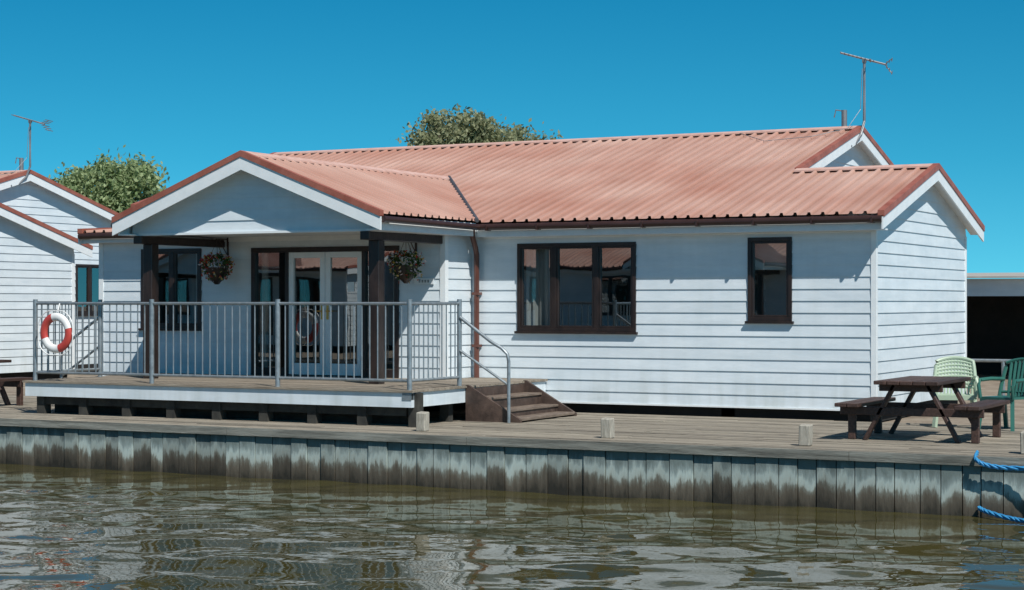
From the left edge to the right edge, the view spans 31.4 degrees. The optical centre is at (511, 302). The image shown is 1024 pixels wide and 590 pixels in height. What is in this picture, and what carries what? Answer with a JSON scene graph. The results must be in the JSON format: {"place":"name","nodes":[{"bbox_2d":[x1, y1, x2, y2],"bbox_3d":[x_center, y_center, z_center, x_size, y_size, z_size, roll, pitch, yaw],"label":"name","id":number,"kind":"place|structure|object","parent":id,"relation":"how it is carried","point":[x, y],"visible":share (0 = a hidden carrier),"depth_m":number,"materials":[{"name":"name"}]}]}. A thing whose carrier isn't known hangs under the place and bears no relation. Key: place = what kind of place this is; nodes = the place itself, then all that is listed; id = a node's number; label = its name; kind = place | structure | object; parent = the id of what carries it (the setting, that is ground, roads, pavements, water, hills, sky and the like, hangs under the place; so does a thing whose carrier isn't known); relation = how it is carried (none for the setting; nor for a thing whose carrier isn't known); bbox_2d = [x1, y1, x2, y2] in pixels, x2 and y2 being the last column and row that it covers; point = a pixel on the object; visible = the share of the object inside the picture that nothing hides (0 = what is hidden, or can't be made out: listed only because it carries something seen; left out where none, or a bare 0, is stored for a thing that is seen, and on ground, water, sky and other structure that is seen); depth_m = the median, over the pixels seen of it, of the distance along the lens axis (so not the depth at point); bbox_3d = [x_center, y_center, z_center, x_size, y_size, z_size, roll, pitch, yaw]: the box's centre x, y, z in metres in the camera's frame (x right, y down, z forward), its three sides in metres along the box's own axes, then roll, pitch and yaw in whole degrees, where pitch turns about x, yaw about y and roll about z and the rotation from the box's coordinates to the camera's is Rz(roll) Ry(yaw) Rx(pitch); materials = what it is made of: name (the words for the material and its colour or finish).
{"place":"outdoors","nodes":[
{"label":"outdoors","id":0,"kind":"place"},
{"bbox_2d":[0,464,1023,589],"bbox_3d":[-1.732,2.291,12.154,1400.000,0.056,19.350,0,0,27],"label":"water","id":1,"kind":"structure","parent":0,"point":[62,528],"depth_m":17.43,"materials":[{"name":"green liquid"}]},
{"bbox_2d":[0,374,1023,426],"bbox_3d":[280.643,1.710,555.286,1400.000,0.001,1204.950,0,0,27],"label":"ground","id":2,"kind":"structure","parent":0,"point":[989,388],"depth_m":28.42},
{"bbox_2d":[0,114,118,378],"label":"waterside lodge","id":3,"kind":"structure","parent":2,"relation":"on","point":[45,256],"depth_m":39.75,"materials":[{"name":"wood"}]},
{"bbox_2d":[75,264,98,315],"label":"window frames","id":4,"kind":"structure","parent":3,"relation":"in","point":[88,267],"depth_m":43.88,"materials":[{"name":"brown wood"}]},
{"bbox_2d":[47,144,169,212],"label":"willow tree","id":5,"kind":"object","parent":2,"relation":"on","point":[117,187],"visible":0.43,"depth_m":56.92,"materials":[{"name":"green plant"}]},
{"bbox_2d":[395,103,528,145],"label":"broadleaf tree","id":6,"kind":"object","parent":2,"relation":"on","point":[465,128],"visible":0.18,"depth_m":61.22,"materials":[{"name":"green plant"}]},
{"bbox_2d":[0,395,1023,518],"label":"timber quay","id":7,"kind":"structure","parent":2,"relation":"on","point":[919,468],"depth_m":22.23,"materials":[{"name":"grey wood"}]},
{"bbox_2d":[0,359,32,405],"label":"picnic table","id":8,"kind":"object","parent":7,"relation":"on","point":[17,382],"visible":0.91,"depth_m":29.00,"materials":[{"name":"brown wood"}]},
{"bbox_2d":[22,373,547,426],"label":"veranda deck","id":9,"kind":"structure","parent":7,"relation":"on","point":[314,402],"depth_m":25.52,"materials":[{"name":"white wood"}]},
{"bbox_2d":[33,299,509,422],"bbox_3d":[-3.878,0.805,26.104,8.046,1.690,1.543,0,0,27],"label":"metal railing","id":10,"kind":"object","parent":9,"relation":"on","point":[277,377],"visible":0.94,"depth_m":25.15,"materials":[{"name":"metal"}]},
{"bbox_2d":[38,303,72,355],"bbox_3d":[-6.668,0.400,26.636,0.668,0.767,0.104,0,0,27],"label":"lifebuoy","id":11,"kind":"object","parent":10,"relation":"attached to","point":[64,344],"visible":1,"depth_m":26.59,"materials":[{"name":"white plastic"}]},
{"bbox_2d":[416,411,428,430],"bbox_3d":[-1.142,1.526,23.259,0.131,0.249,0.130,0,0,27],"label":"mooring post","id":12,"kind":"object","parent":7,"relation":"on","point":[422,420],"visible":1,"depth_m":23.21,"materials":[{"name":"beige wood"}]},
{"bbox_2d":[466,380,576,422],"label":"wooden steps","id":13,"kind":"structure","parent":7,"relation":"on","point":[529,400],"depth_m":25.64,"materials":[{"name":"brown wood"}]},
{"bbox_2d":[601,417,614,437],"bbox_3d":[1.161,1.526,22.062,0.137,0.249,0.130,0,0,27],"label":"mooring post","id":14,"kind":"object","parent":7,"relation":"on","point":[607,428],"visible":1,"depth_m":22.01,"materials":[{"name":"beige wood"}]},
{"bbox_2d":[799,424,812,445],"bbox_3d":[3.377,1.526,20.910,0.137,0.249,0.130,0,0,27],"label":"mooring post","id":15,"kind":"object","parent":7,"relation":"on","point":[805,434],"visible":1,"depth_m":20.86,"materials":[{"name":"beige wood"}]},
{"bbox_2d":[834,376,1009,443],"bbox_3d":[4.988,1.294,22.044,1.720,0.728,1.640,0,0,27],"label":"picnic table","id":16,"kind":"object","parent":7,"relation":"on","point":[879,407],"visible":1,"depth_m":21.69,"materials":[{"name":"brown wood"}]},
{"bbox_2d":[932,356,978,427],"bbox_3d":[5.896,1.191,24.198,0.610,0.932,0.670,0,0,12],"label":"plastic garden chair","id":17,"kind":"object","parent":7,"relation":"on","point":[971,365],"visible":0.64,"depth_m":24.40,"materials":[{"name":"plastic"}]},
{"bbox_2d":[973,450,1023,470],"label":"mooring rope","id":18,"kind":"object","parent":7,"relation":"attached to","point":[995,466],"visible":1,"depth_m":19.18,"materials":[{"name":"blue fabric"}]},
{"bbox_2d":[977,506,1023,522],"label":"mooring rope","id":19,"kind":"object","parent":7,"relation":"attached to","point":[999,515],"visible":1,"depth_m":19.09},
{"bbox_2d":[977,358,1023,430],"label":"plastic garden chair","id":20,"kind":"object","parent":7,"relation":"on","point":[1015,389],"visible":0.98,"depth_m":23.72,"materials":[{"name":"green plastic"}]},
{"bbox_2d":[1020,431,1023,453],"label":"mooring post","id":21,"kind":"object","parent":7,"relation":"on","point":[1022,442],"visible":1,"depth_m":19.72,"materials":[{"name":"white wood"}]},
{"bbox_2d":[494,118,562,140],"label":"broadleaf tree","id":22,"kind":"object","parent":2,"relation":"on","point":[533,137],"visible":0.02,"depth_m":63.36,"materials":[{"name":"green plant"}]},
{"bbox_2d":[77,52,984,421],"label":"waterside lodge","id":23,"kind":"structure","parent":2,"relation":"on","point":[801,274],"depth_m":27.42,"materials":[{"name":"white wood"}]},
{"bbox_2d":[198,238,234,284],"bbox_3d":[-4.682,-0.653,28.871,0.544,0.753,0.558,0,0,-26],"label":"hanging flower basket","id":24,"kind":"object","parent":23,"relation":"attached to","point":[217,275],"visible":1,"depth_m":28.77,"materials":[{"name":"green plastic"}]},
{"bbox_2d":[289,251,361,375],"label":"french doors","id":25,"kind":"structure","parent":23,"relation":"in","point":[325,257],"depth_m":28.27,"materials":[{"name":"wood"}]},
{"bbox_2d":[386,243,425,283],"bbox_3d":[-1.585,-0.648,27.277,0.621,0.763,0.562,0,0,27],"label":"hanging flower basket","id":26,"kind":"object","parent":23,"relation":"attached to","point":[405,273],"visible":0.97,"depth_m":27.16,"materials":[{"name":"green plastic"}]},
{"bbox_2d":[138,237,793,377],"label":"window frames","id":27,"kind":"structure","parent":23,"relation":"in","point":[554,327],"depth_m":27.63,"materials":[{"name":"brown wood"}]},
{"bbox_2d":[973,359,1022,394],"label":"barrier rail","id":28,"kind":"object","parent":2,"relation":"on","point":[1003,361],"visible":0.26,"depth_m":32.25,"materials":[{"name":"metal"}]},
{"bbox_2d":[0,0,1023,278],"label":"sky","id":29,"kind":"structure","parent":0,"point":[189,85],"materials":[{"name":"blue"}]},
{"bbox_2d":[967,272,1023,374],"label":"open boat shed","id":30,"kind":"structure","parent":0,"point":[995,318],"depth_m":42.62,"materials":[{"name":"black"}]}
]}

